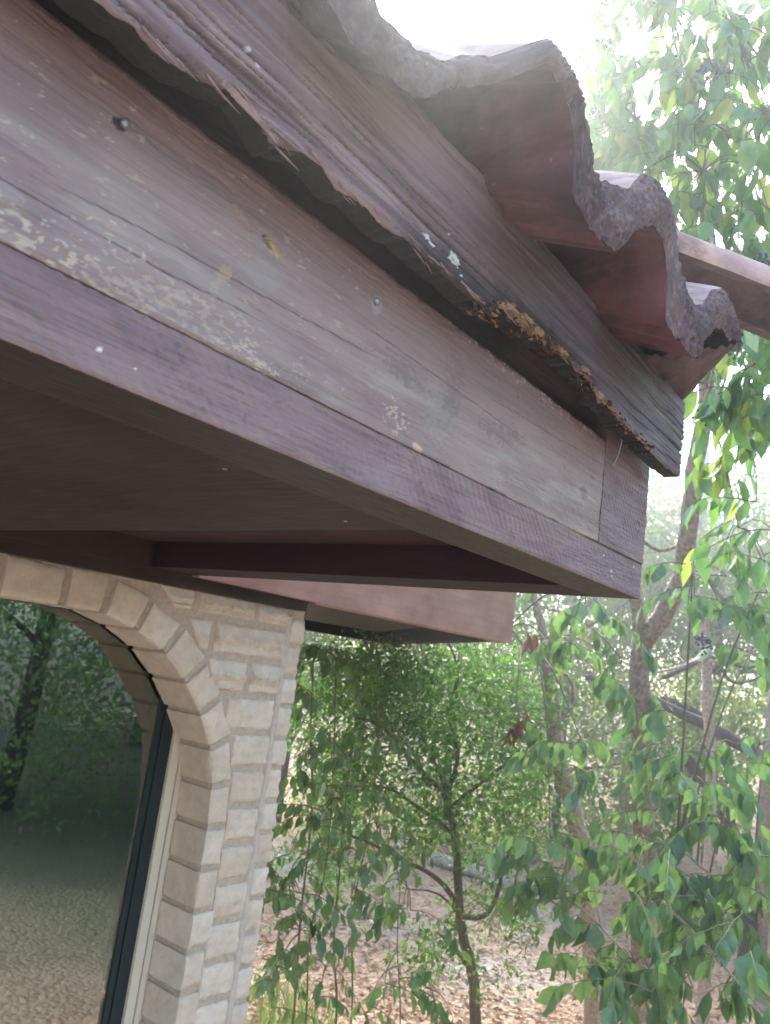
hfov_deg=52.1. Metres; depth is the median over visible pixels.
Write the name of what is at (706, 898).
privet tree
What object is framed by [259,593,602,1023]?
tree
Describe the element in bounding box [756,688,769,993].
bare trunk
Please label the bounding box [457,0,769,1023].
privet tree
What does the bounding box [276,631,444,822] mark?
background tree
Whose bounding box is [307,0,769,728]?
sky
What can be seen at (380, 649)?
background tree
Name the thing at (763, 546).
background tree
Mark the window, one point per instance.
(90, 775)
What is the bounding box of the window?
[0,598,181,1023]
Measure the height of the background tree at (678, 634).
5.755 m
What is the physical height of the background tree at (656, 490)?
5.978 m
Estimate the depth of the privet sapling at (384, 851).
3.00 m
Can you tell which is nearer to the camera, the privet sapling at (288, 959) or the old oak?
the privet sapling at (288, 959)
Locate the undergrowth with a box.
[274,741,758,866]
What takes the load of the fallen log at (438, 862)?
on the ground at (692, 867)
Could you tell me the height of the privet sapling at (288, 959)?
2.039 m
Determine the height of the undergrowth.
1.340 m
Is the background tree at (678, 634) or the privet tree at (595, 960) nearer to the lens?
the privet tree at (595, 960)
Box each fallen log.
[429,851,516,888]
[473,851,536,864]
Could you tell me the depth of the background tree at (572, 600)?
9.40 m
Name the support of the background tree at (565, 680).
on the ground at (692, 867)
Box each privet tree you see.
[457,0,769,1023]
[486,593,694,1023]
[535,561,769,1023]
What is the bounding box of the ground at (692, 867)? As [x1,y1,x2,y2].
[247,658,769,1023]
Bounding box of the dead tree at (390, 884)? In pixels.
[383,736,432,923]
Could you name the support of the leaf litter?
on the ground at (692, 867)
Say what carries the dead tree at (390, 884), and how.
on the ground at (692, 867)
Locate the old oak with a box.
[507,644,769,998]
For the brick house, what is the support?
on the ground at (692, 867)
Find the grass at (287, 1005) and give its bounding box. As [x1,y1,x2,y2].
[246,964,361,1023]
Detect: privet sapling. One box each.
[246,644,375,1023]
[268,703,433,1023]
[349,870,471,1023]
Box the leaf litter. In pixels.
[245,829,769,1023]
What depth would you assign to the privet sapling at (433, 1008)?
3.18 m
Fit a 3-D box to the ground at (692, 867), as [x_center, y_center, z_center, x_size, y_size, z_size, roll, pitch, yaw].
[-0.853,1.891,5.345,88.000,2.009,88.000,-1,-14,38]
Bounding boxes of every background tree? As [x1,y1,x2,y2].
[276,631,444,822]
[289,631,518,854]
[309,593,653,820]
[447,512,736,842]
[484,469,769,818]
[542,447,769,863]
[603,347,769,795]
[652,453,769,761]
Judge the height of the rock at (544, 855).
0.160 m
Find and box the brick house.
[0,0,769,1023]

